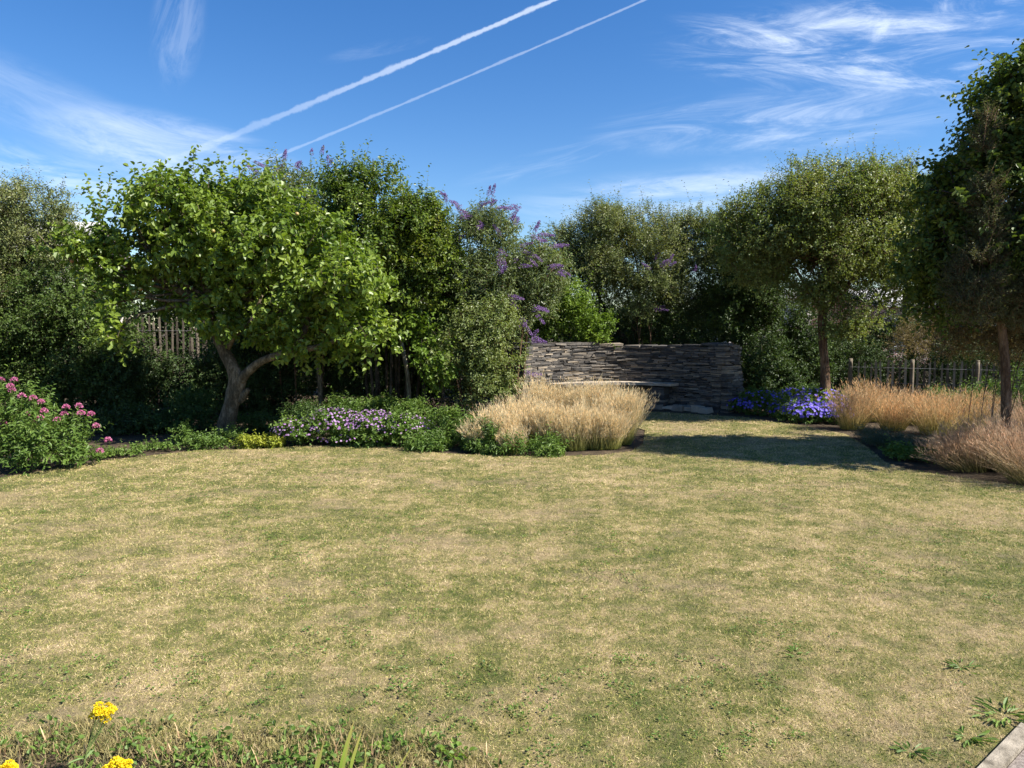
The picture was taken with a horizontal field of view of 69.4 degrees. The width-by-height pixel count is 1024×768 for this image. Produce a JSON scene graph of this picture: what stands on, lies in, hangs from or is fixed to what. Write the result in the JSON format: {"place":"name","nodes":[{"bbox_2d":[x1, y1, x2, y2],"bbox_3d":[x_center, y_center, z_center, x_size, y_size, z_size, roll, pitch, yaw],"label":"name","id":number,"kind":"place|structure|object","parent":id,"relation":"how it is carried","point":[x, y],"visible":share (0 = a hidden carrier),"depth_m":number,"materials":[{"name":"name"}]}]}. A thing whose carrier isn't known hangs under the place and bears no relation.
{"place":"outdoors","nodes":[
{"label":"outdoors","id":0,"kind":"place"},
{"bbox_2d":[15,222,125,322],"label":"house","id":1,"kind":"structure","parent":0,"point":[121,320],"depth_m":28.32,"materials":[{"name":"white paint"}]},
{"bbox_2d":[0,411,1023,767],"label":"lawn","id":2,"kind":"structure","parent":0,"point":[312,544],"depth_m":4.31,"materials":[{"name":"plant"}]},
{"bbox_2d":[370,741,391,750],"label":"broadleaf weed","id":3,"kind":"object","parent":2,"relation":"on","point":[379,745],"visible":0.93,"depth_m":2.74,"materials":[{"name":"green plant"}]},
{"bbox_2d":[388,679,417,696],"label":"dandelion","id":4,"kind":"object","parent":2,"relation":"on","point":[410,682],"visible":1,"depth_m":3.27,"materials":[{"name":"green plant"}]},
{"bbox_2d":[437,741,477,765],"bbox_3d":[-0.204,1.351,2.702,0.157,0.064,0.122,0,5,0],"label":"broadleaf weed","id":5,"kind":"object","parent":2,"relation":"on","point":[459,743],"visible":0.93,"depth_m":2.71,"materials":[{"name":"green plant"}]},
{"bbox_2d":[0,454,1023,767],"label":"lawn clover","id":6,"kind":"object","parent":2,"relation":"on","point":[510,708],"visible":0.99,"depth_m":3.46,"materials":[{"name":"green plant"}]},
{"bbox_2d":[778,645,809,660],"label":"dandelion","id":7,"kind":"object","parent":2,"relation":"on","point":[791,648],"visible":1,"depth_m":3.60,"materials":[{"name":"green plant"}]},
{"bbox_2d":[888,741,930,760],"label":"dandelion","id":8,"kind":"object","parent":2,"relation":"on","point":[899,749],"visible":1,"depth_m":2.78,"materials":[{"name":"green plant"}]},
{"bbox_2d":[943,659,980,673],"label":"dandelion","id":9,"kind":"object","parent":2,"relation":"on","point":[951,664],"visible":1,"depth_m":3.46,"materials":[{"name":"green plant"}]},
{"bbox_2d":[946,726,998,747],"bbox_3d":[1.783,1.364,2.858,0.190,0.020,0.139,-3,5,-33],"label":"dandelion","id":10,"kind":"object","parent":2,"relation":"on","point":[974,739],"visible":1,"depth_m":2.85,"materials":[{"name":"green plant"}]},
{"bbox_2d":[971,697,1023,727],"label":"dandelion","id":11,"kind":"object","parent":2,"relation":"on","point":[1005,702],"visible":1,"depth_m":3.04,"materials":[{"name":"green plant"}]},
{"bbox_2d":[0,329,1023,767],"bbox_3d":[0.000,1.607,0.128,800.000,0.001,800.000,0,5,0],"label":"ground","id":12,"kind":"structure","parent":0,"point":[636,443],"depth_m":9.60,"materials":[{"name":"soil"}]},
{"bbox_2d":[0,759,18,767],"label":"golden rod","id":13,"kind":"object","parent":12,"relation":"on","point":[12,764],"visible":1,"depth_m":2.45,"materials":[{"name":"yellow plant"}]},
{"bbox_2d":[0,165,98,415],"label":"goat willow","id":14,"kind":"object","parent":12,"relation":"on","point":[18,219],"visible":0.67,"depth_m":12.20,"materials":[{"name":"green plant"}]},
{"bbox_2d":[0,358,113,475],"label":"red valerian","id":15,"kind":"object","parent":12,"relation":"on","point":[22,436],"visible":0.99,"depth_m":8.24,"materials":[{"name":"green plant"}]},
{"bbox_2d":[0,248,165,423],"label":"hawthorn","id":16,"kind":"object","parent":12,"relation":"on","point":[43,333],"visible":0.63,"depth_m":11.74,"materials":[{"name":"green plant"}]},
{"bbox_2d":[67,701,117,767],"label":"golden rod","id":17,"kind":"object","parent":12,"relation":"on","point":[99,711],"visible":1,"depth_m":2.54,"materials":[{"name":"yellow plant"}]},
{"bbox_2d":[102,755,132,767],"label":"golden rod","id":18,"kind":"object","parent":12,"relation":"on","point":[118,762],"visible":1,"depth_m":2.38,"materials":[{"name":"yellow plant"}]},
{"bbox_2d":[85,434,179,459],"bbox_3d":[-4.757,0.786,9.204,0.598,0.260,1.105,3,6,36],"label":"wild strawberry","id":19,"kind":"object","parent":12,"relation":"on","point":[110,450],"visible":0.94,"depth_m":9.25,"materials":[{"name":"green plant"}]},
{"bbox_2d":[60,315,263,404],"bbox_3d":[-6.971,-0.483,14.845,3.828,1.803,0.110,-1,5,-12],"label":"paling fence","id":20,"kind":"object","parent":12,"relation":"on","point":[191,347],"visible":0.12,"depth_m":14.81,"materials":[{"name":"wood"}]},
{"bbox_2d":[37,321,302,435],"bbox_3d":[-5.604,-0.130,12.422,3.371,2.044,3.795,4,6,40],"label":"holly bush","id":21,"kind":"object","parent":12,"relation":"on","point":[159,374],"visible":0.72,"depth_m":12.11,"materials":[{"name":"green plant"}]},
{"bbox_2d":[134,381,224,434],"bbox_3d":[-5.040,0.423,11.335,1.503,0.916,1.378,1,5,10],"label":"elder bush","id":22,"kind":"object","parent":12,"relation":"on","point":[193,400],"visible":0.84,"depth_m":11.25,"materials":[{"name":"green plant"}]},
{"bbox_2d":[164,419,247,450],"bbox_3d":[-4.103,0.703,9.909,1.034,0.473,0.898,3,5,31],"label":"ground elder","id":23,"kind":"object","parent":12,"relation":"on","point":[193,441],"visible":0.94,"depth_m":9.82,"materials":[{"name":"green plant"}]},
{"bbox_2d":[25,145,410,439],"bbox_3d":[-3.862,-1.204,10.421,5.001,4.067,2.985,0,5,0],"label":"apple tree","id":24,"kind":"object","parent":12,"relation":"on","point":[262,240],"visible":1,"depth_m":9.80,"materials":[{"name":"green plant"}]},
{"bbox_2d":[0,708,500,767],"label":"rough grass","id":25,"kind":"structure","parent":12,"relation":"on","point":[175,737],"depth_m":2.80,"materials":[{"name":"green plant"}]},
{"bbox_2d":[0,714,502,767],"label":"bed weeds","id":26,"kind":"object","parent":12,"relation":"on","point":[389,738],"visible":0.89,"depth_m":2.74,"materials":[{"name":"green plant"}]},
{"bbox_2d":[0,717,513,767],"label":"dead stems","id":27,"kind":"object","parent":12,"relation":"on","point":[20,752],"visible":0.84,"depth_m":2.74,"materials":[{"name":"beige plant"}]},
{"bbox_2d":[229,429,286,448],"bbox_3d":[-3.339,0.746,9.743,0.710,0.314,0.618,0,5,0],"label":"lime sedum","id":28,"kind":"object","parent":12,"relation":"on","point":[258,441],"visible":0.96,"depth_m":9.65,"materials":[{"name":"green plant"}]},
{"bbox_2d":[0,249,523,395],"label":"boundary hedge","id":29,"kind":"object","parent":12,"relation":"on","point":[162,322],"visible":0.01,"depth_m":17.13,"materials":[{"name":"green plant"}]},
{"bbox_2d":[193,142,360,415],"bbox_3d":[-3.879,-1.759,13.089,3.604,4.650,2.543,1,5,16],"label":"buddleia","id":30,"kind":"object","parent":12,"relation":"on","point":[292,180],"visible":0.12,"depth_m":12.57,"materials":[{"name":"green plant"}]},
{"bbox_2d":[236,395,324,434],"bbox_3d":[-3.457,0.493,11.455,0.984,0.666,1.880,2,5,28],"label":"wood spurge","id":31,"kind":"object","parent":12,"relation":"on","point":[253,422],"visible":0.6,"depth_m":10.99,"materials":[{"name":"green plant"}]},
{"bbox_2d":[269,405,330,445],"bbox_3d":[-2.793,0.568,9.972,0.899,0.635,0.939,0,5,0],"label":"cranesbill","id":32,"kind":"object","parent":12,"relation":"on","point":[290,426],"visible":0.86,"depth_m":9.80,"materials":[{"name":"green plant"}]},
{"bbox_2d":[298,305,328,418],"bbox_3d":[-3.151,-0.726,12.570,0.983,2.692,1.136,-2,5,-23],"label":"young tree","id":33,"kind":"object","parent":12,"relation":"on","point":[320,389],"visible":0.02,"depth_m":12.41,"materials":[{"name":"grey plant"}]},
{"bbox_2d":[314,742,323,767],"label":"iris","id":34,"kind":"object","parent":12,"relation":"on","point":[317,762],"visible":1,"depth_m":2.50,"materials":[{"name":"green plant"}]},
{"bbox_2d":[298,397,368,439],"bbox_3d":[-2.387,0.497,10.046,1.015,0.667,0.960,0,5,0],"label":"cranesbill","id":35,"kind":"object","parent":12,"relation":"on","point":[329,420],"visible":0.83,"depth_m":9.84,"materials":[{"name":"purple plant"}]},
{"bbox_2d":[189,308,490,416],"bbox_3d":[-3.339,-0.792,13.438,5.788,3.146,2.780,2,5,18],"label":"laurel bush","id":36,"kind":"object","parent":12,"relation":"on","point":[334,381],"visible":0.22,"depth_m":13.18,"materials":[{"name":"green plant"}]},
{"bbox_2d":[317,386,373,423],"bbox_3d":[-2.759,0.356,12.101,1.147,0.665,0.687,0,5,0],"label":"penstemon","id":37,"kind":"object","parent":12,"relation":"on","point":[339,399],"visible":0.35,"depth_m":12.05,"materials":[{"name":"green plant"}]},
{"bbox_2d":[314,418,386,448],"bbox_3d":[-2.168,0.700,9.988,1.020,0.529,0.926,0,5,0],"label":"cranesbill","id":38,"kind":"object","parent":12,"relation":"on","point":[346,436],"visible":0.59,"depth_m":9.74,"materials":[{"name":"green plant"}]},
{"bbox_2d":[339,722,361,767],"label":"iris","id":39,"kind":"object","parent":12,"relation":"on","point":[343,757],"visible":1,"depth_m":2.52,"materials":[{"name":"green plant"}]},
{"bbox_2d":[331,402,407,447],"bbox_3d":[-1.840,0.577,9.963,0.930,0.615,0.858,2,5,25],"label":"cranesbill","id":40,"kind":"object","parent":12,"relation":"on","point":[372,426],"visible":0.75,"depth_m":9.77,"materials":[{"name":"green plant"}]},
{"bbox_2d":[354,389,403,418],"bbox_3d":[-2.049,0.392,11.887,0.985,0.635,0.715,0,5,0],"label":"penstemon","id":41,"kind":"object","parent":12,"relation":"on","point":[378,403],"visible":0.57,"depth_m":11.81,"materials":[{"name":"green plant"}]},
{"bbox_2d":[363,742,414,767],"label":"iris","id":42,"kind":"object","parent":12,"relation":"on","point":[365,761],"visible":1,"depth_m":2.48,"materials":[{"name":"green plant"}]},
{"bbox_2d":[305,139,476,416],"bbox_3d":[-2.112,-1.746,12.442,3.325,4.730,2.999,0,5,0],"label":"portuguese laurel","id":43,"kind":"object","parent":12,"relation":"on","point":[404,228],"visible":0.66,"depth_m":11.74,"materials":[{"name":"green plant"}]},
{"bbox_2d":[376,284,429,401],"bbox_3d":[-1.898,-0.701,12.165,1.172,2.706,1.208,0,5,0],"label":"young tree","id":44,"kind":"object","parent":12,"relation":"on","point":[407,375],"visible":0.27,"depth_m":11.99,"materials":[{"name":"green plant"}]},
{"bbox_2d":[374,404,441,446],"bbox_3d":[-1.479,0.584,9.981,0.835,0.617,0.883,3,5,31],"label":"cranesbill","id":45,"kind":"object","parent":12,"relation":"on","point":[403,425],"visible":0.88,"depth_m":9.74,"materials":[{"name":"green plant"}]},
{"bbox_2d":[383,393,436,425],"bbox_3d":[-1.534,0.450,11.271,0.875,0.751,0.759,0,5,0],"label":"penstemon","id":46,"kind":"object","parent":12,"relation":"on","point":[415,405],"visible":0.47,"depth_m":11.16,"materials":[{"name":"green plant"}]},
{"bbox_2d":[398,424,457,452],"bbox_3d":[-1.098,0.744,9.654,0.764,0.446,0.949,0,5,0],"label":"penstemon","id":47,"kind":"object","parent":12,"relation":"on","point":[423,441],"visible":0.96,"depth_m":9.46,"materials":[{"name":"green plant"}]},
{"bbox_2d":[394,306,462,425],"bbox_3d":[-1.312,-0.289,11.764,1.228,1.929,1.264,0,5,0],"label":"hydrangea","id":48,"kind":"object","parent":12,"relation":"on","point":[411,321],"visible":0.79,"depth_m":11.71,"materials":[{"name":"green plant"}]},
{"bbox_2d":[418,403,477,446],"bbox_3d":[-0.768,0.600,10.028,1.009,0.704,0.832,2,5,18],"label":"penstemon","id":49,"kind":"object","parent":12,"relation":"on","point":[446,417],"visible":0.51,"depth_m":9.85,"materials":[{"name":"green plant"}]},
{"bbox_2d":[419,283,533,416],"bbox_3d":[-0.579,-0.465,11.958,1.869,2.357,1.691,0,5,0],"label":"viburnum","id":50,"kind":"object","parent":12,"relation":"on","point":[484,351],"visible":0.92,"depth_m":11.69,"materials":[{"name":"green plant"}]},
{"bbox_2d":[451,413,502,454],"bbox_3d":[-0.424,0.656,9.561,0.756,0.630,0.930,0,5,0],"label":"penstemon","id":51,"kind":"object","parent":12,"relation":"on","point":[471,444],"visible":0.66,"depth_m":9.31,"materials":[{"name":"green plant"}]},
{"bbox_2d":[455,416,501,451],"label":"feather grass","id":52,"kind":"object","parent":12,"relation":"on","point":[474,428],"depth_m":9.37,"materials":[{"name":"beige plant"}]},
{"bbox_2d":[395,183,581,413],"bbox_3d":[-0.465,-1.355,12.723,3.388,3.904,2.634,0,5,0],"label":"buddleia","id":53,"kind":"object","parent":12,"relation":"on","point":[534,276],"visible":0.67,"depth_m":12.25,"materials":[{"name":"green plant"}]},
{"bbox_2d":[465,396,530,448],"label":"feather grass","id":54,"kind":"object","parent":12,"relation":"on","point":[506,419],"depth_m":9.42,"materials":[{"name":"beige plant"}]},
{"bbox_2d":[479,422,537,455],"bbox_3d":[-0.058,0.734,9.260,0.663,0.513,0.683,3,5,29],"label":"penstemon","id":55,"kind":"object","parent":12,"relation":"on","point":[521,449],"visible":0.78,"depth_m":9.10,"materials":[{"name":"green plant"}]},
{"bbox_2d":[489,391,556,444],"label":"feather grass","id":56,"kind":"object","parent":12,"relation":"on","point":[525,406],"depth_m":9.86,"materials":[{"name":"beige plant"}]},
{"bbox_2d":[524,398,575,449],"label":"feather grass","id":57,"kind":"object","parent":12,"relation":"on","point":[542,419],"depth_m":9.45,"materials":[{"name":"beige plant"}]},
{"bbox_2d":[527,424,575,457],"bbox_3d":[0.447,0.731,9.191,0.652,0.600,0.628,4,6,43],"label":"penstemon","id":58,"kind":"object","parent":12,"relation":"on","point":[549,447],"visible":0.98,"depth_m":9.09,"materials":[{"name":"green plant"}]},
{"bbox_2d":[525,265,619,348],"bbox_3d":[1.179,-0.995,15.003,2.148,2.822,1.447,0,5,0],"label":"cherry laurel","id":59,"kind":"object","parent":12,"relation":"on","point":[590,317],"visible":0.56,"depth_m":14.74,"materials":[{"name":"green plant"}]},
{"bbox_2d":[552,401,598,450],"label":"feather grass","id":60,"kind":"object","parent":12,"relation":"on","point":[579,442],"depth_m":9.41,"materials":[{"name":"beige plant"}]},
{"bbox_2d":[569,392,621,449],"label":"feather grass","id":61,"kind":"object","parent":12,"relation":"on","point":[594,442],"depth_m":9.49,"materials":[{"name":"beige plant"}]},
{"bbox_2d":[587,401,638,449],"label":"feather grass","id":62,"kind":"object","parent":12,"relation":"on","point":[620,431],"depth_m":9.50,"materials":[{"name":"beige plant"}]},
{"bbox_2d":[549,381,678,409],"bbox_3d":[1.959,0.224,14.271,2.493,0.512,0.912,0,5,0],"label":"curved bench","id":63,"kind":"object","parent":12,"relation":"on","point":[663,397],"visible":0.47,"depth_m":14.18,"materials":[{"name":"stone"}]},
{"bbox_2d":[505,342,745,412],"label":"stone wall","id":64,"kind":"structure","parent":12,"relation":"on","point":[711,375],"depth_m":14.24,"materials":[{"name":"stone"}]},
{"bbox_2d":[537,179,736,349],"bbox_3d":[3.015,-2.001,15.998,5.296,4.705,3.042,0,5,0],"label":"willow tree","id":65,"kind":"object","parent":12,"relation":"on","point":[599,242],"visible":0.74,"depth_m":15.40,"materials":[{"name":"green plant"}]},
{"bbox_2d":[559,274,748,356],"bbox_3d":[2.981,-1.107,16.292,4.840,3.219,2.753,0,5,0],"label":"bay hedge","id":66,"kind":"object","parent":12,"relation":"on","point":[687,315],"visible":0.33,"depth_m":15.85,"materials":[{"name":"green plant"}]},
{"bbox_2d":[610,250,703,344],"bbox_3d":[2.983,-1.224,15.357,2.087,3.220,1.454,-3,5,-32],"label":"buddleia","id":67,"kind":"object","parent":12,"relation":"on","point":[636,305],"visible":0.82,"depth_m":15.22,"materials":[{"name":"green plant"}]},
{"bbox_2d":[640,401,712,413],"bbox_3d":[2.898,0.435,14.095,1.934,0.176,0.401,3,5,33],"label":"stone edging","id":68,"kind":"object","parent":12,"relation":"on","point":[696,408],"visible":0.65,"depth_m":13.82,"materials":[{"name":"grey stone"}]},
{"bbox_2d":[680,208,816,394],"bbox_3d":[5.075,-1.688,15.532,2.629,4.162,2.725,4,6,43],"label":"hornbeam","id":69,"kind":"object","parent":12,"relation":"on","point":[729,296],"visible":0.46,"depth_m":15.19,"materials":[{"name":"green plant"}]},
{"bbox_2d":[726,381,787,415],"bbox_3d":[4.476,0.287,13.358,1.174,0.736,0.906,0,5,0],"label":"violet cranesbill","id":70,"kind":"object","parent":12,"relation":"on","point":[756,402],"visible":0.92,"depth_m":13.24,"materials":[{"name":"green plant"}]},
{"bbox_2d":[511,292,1023,389],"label":"boundary hedge","id":71,"kind":"object","parent":12,"relation":"on","point":[718,340],"visible":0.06,"depth_m":18.36,"materials":[{"name":"green plant"}]},
{"bbox_2d":[715,281,855,400],"bbox_3d":[5.558,-0.835,15.011,3.173,2.933,2.183,-4,6,-41],"label":"ivy bush","id":72,"kind":"object","parent":12,"relation":"on","point":[780,366],"visible":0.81,"depth_m":14.71,"materials":[{"name":"green plant"}]},
{"bbox_2d":[761,381,817,418],"bbox_3d":[4.959,0.327,13.174,0.878,0.699,1.575,4,6,42],"label":"violet cranesbill","id":73,"kind":"object","parent":12,"relation":"on","point":[790,395],"visible":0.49,"depth_m":13.10,"materials":[{"name":"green plant"}]},
{"bbox_2d":[777,382,851,424],"bbox_3d":[5.056,0.334,12.392,1.280,0.754,1.271,0,5,0],"label":"violet cranesbill","id":74,"kind":"object","parent":12,"relation":"on","point":[804,411],"visible":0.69,"depth_m":12.17,"materials":[{"name":"purple plant"}]},
{"bbox_2d":[699,124,934,420],"bbox_3d":[5.345,-1.774,12.387,4.411,4.833,3.019,0,5,0],"label":"tree","id":75,"kind":"object","parent":12,"relation":"on","point":[831,231],"visible":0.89,"depth_m":11.81,"materials":[{"name":"green plant"}]},
{"bbox_2d":[772,281,1023,398],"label":"privet hedge","id":76,"kind":"object","parent":12,"relation":"on","point":[874,353],"visible":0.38,"depth_m":15.71,"materials":[{"name":"green plant"}]},
{"bbox_2d":[848,418,949,448],"bbox_3d":[4.995,0.686,9.754,1.031,0.615,1.789,-2,5,-26],"label":"catmint","id":77,"kind":"object","parent":12,"relation":"on","point":[879,437],"visible":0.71,"depth_m":9.68,"materials":[{"name":"green plant"}]},
{"bbox_2d":[809,216,996,395],"bbox_3d":[9.200,-2.024,16.340,5.206,4.704,2.665,0,5,0],"label":"field maple","id":78,"kind":"object","parent":12,"relation":"on","point":[876,291],"visible":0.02,"depth_m":16.28,"materials":[{"name":"green plant"}]},
{"bbox_2d":[847,358,1023,411],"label":"paling fence","id":79,"kind":"object","parent":12,"relation":"on","point":[978,370],"visible":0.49,"depth_m":13.78,"materials":[{"name":"wood"}]},
{"bbox_2d":[866,303,1023,428],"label":"smoke bush","id":80,"kind":"object","parent":12,"relation":"on","point":[1015,343],"visible":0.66,"depth_m":9.79,"materials":[{"name":"green plant"}]},
{"bbox_2d":[878,433,1021,464],"bbox_3d":[5.098,0.783,8.582,1.556,0.384,0.714,3,5,30],"label":"bugle","id":81,"kind":"object","parent":12,"relation":"on","point":[898,450],"visible":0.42,"depth_m":8.78,"materials":[{"name":"green plant"}]},
{"bbox_2d":[879,38,1023,340],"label":"whitebeam","id":82,"kind":"object","parent":12,"relation":"on","point":[1006,82],"visible":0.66,"depth_m":8.40,"materials":[{"name":"green plant"}]},
{"bbox_2d":[924,96,1023,429],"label":"tamarisk","id":83,"kind":"object","parent":12,"relation":"on","point":[967,294],"visible":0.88,"depth_m":7.97,"materials":[{"name":"green plant"}]},
{"bbox_2d":[946,412,1023,484],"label":"bronze grass","id":84,"kind":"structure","parent":12,"relation":"on","point":[1016,466],"depth_m":7.54,"materials":[{"name":"brown plant"}]},
{"bbox_2d":[949,402,1023,472],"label":"bronze grass","id":85,"kind":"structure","parent":12,"relation":"on","point":[1011,426],"depth_m":8.10,"materials":[{"name":"brown plant"}]},
{"bbox_2d":[977,721,1023,767],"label":"kerb","id":86,"kind":"structure","parent":12,"relation":"on","point":[1007,751],"depth_m":2.75,"materials":[{"name":"concrete"}]},
{"bbox_2d":[0,0,1023,327],"label":"sky","id":87,"kind":"structure","parent":0,"point":[537,100],"materials":[{"name":"blue"}]},
{"bbox_2d":[494,424,530,453],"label":"feather grass","id":88,"kind":"object","parent":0,"point":[513,429],"depth_m":9.18,"materials":[{"name":"beige plant"}]},
{"bbox_2d":[512,369,583,410],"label":"feather grass","id":89,"kind":"object","parent":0,"point":[554,393],"depth_m":11.13,"materials":[{"name":"beige plant"}]},
{"bbox_2d":[559,372,621,410],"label":"feather grass","id":90,"kind":"object","parent":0,"point":[580,389],"depth_m":10.88,"materials":[{"name":"beige plant"}]},
{"bbox_2d":[575,375,627,405],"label":"feather grass","id":91,"kind":"object","parent":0,"point":[599,390],"depth_m":10.96,"materials":[{"name":"beige plant"}]},
{"bbox_2d":[594,383,658,444],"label":"feather grass","id":92,"kind":"object","parent":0,"point":[634,401],"depth_m":9.83,"materials":[{"name":"beige plant"}]},
{"bbox_2d":[696,297,811,342],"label":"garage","id":93,"kind":"structure","parent":0,"point":[787,306],"depth_m":31.85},
{"bbox_2d":[813,380,886,429],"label":"bronze grass","id":94,"kind":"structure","parent":0,"point":[858,409],"depth_m":11.32,"materials":[{"name":"brown plant"}]},
{"bbox_2d":[841,373,907,421],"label":"bronze grass","id":95,"kind":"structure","parent":0,"point":[869,390],"depth_m":12.29,"materials":[{"name":"brown plant"}]},
{"bbox_2d":[860,386,926,430],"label":"bronze grass","id":96,"kind":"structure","parent":0,"point":[892,417],"depth_m":11.22,"materials":[{"name":"brown plant"}]},
{"bbox_2d":[811,289,1014,364],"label":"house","id":97,"kind":"structure","parent":0,"point":[884,320],"depth_m":30.01,"materials":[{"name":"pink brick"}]},
{"bbox_2d":[893,384,949,424],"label":"bronze grass","id":98,"kind":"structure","parent":0,"point":[912,423],"depth_m":11.92,"materials":[{"name":"brown plant"}]},
{"bbox_2d":[895,383,982,435],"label":"bronze grass","id":99,"kind":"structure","parent":0,"point":[921,414],"depth_m":10.78,"materials":[{"name":"brown plant"}]},
{"bbox_2d":[913,428,998,472],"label":"bronze grass","id":100,"kind":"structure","parent":0,"point":[958,464],"depth_m":8.12,"materials":[{"name":"brown plant"}]},
{"bbox_2d":[935,384,1000,430],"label":"bronze grass","id":101,"kind":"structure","parent":0,"point":[964,414],"depth_m":11.20,"materials":[{"name":"brown plant"}]},
{"bbox_2d":[921,406,1022,470],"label":"bronze grass","id":102,"kind":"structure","parent":0,"point":[952,432],"depth_m":8.28,"materials":[{"name":"brown plant"}]},
{"bbox_2d":[923,361,1023,427],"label":"ornamental grass","id":103,"kind":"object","parent":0,"point":[990,384],"depth_m":11.63,"materials":[{"name":"beige plant"}]},
{"bbox_2d":[971,391,1023,431],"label":"bronze grass","id":104,"kind":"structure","parent":0,"point":[1019,415],"depth_m":9.87,"materials":[{"name":"brown plant"}]},
{"bbox_2d":[1007,750,1023,767],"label":"path","id":105,"kind":"structure","parent":0,"point":[1018,762],"depth_m":2.71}
]}

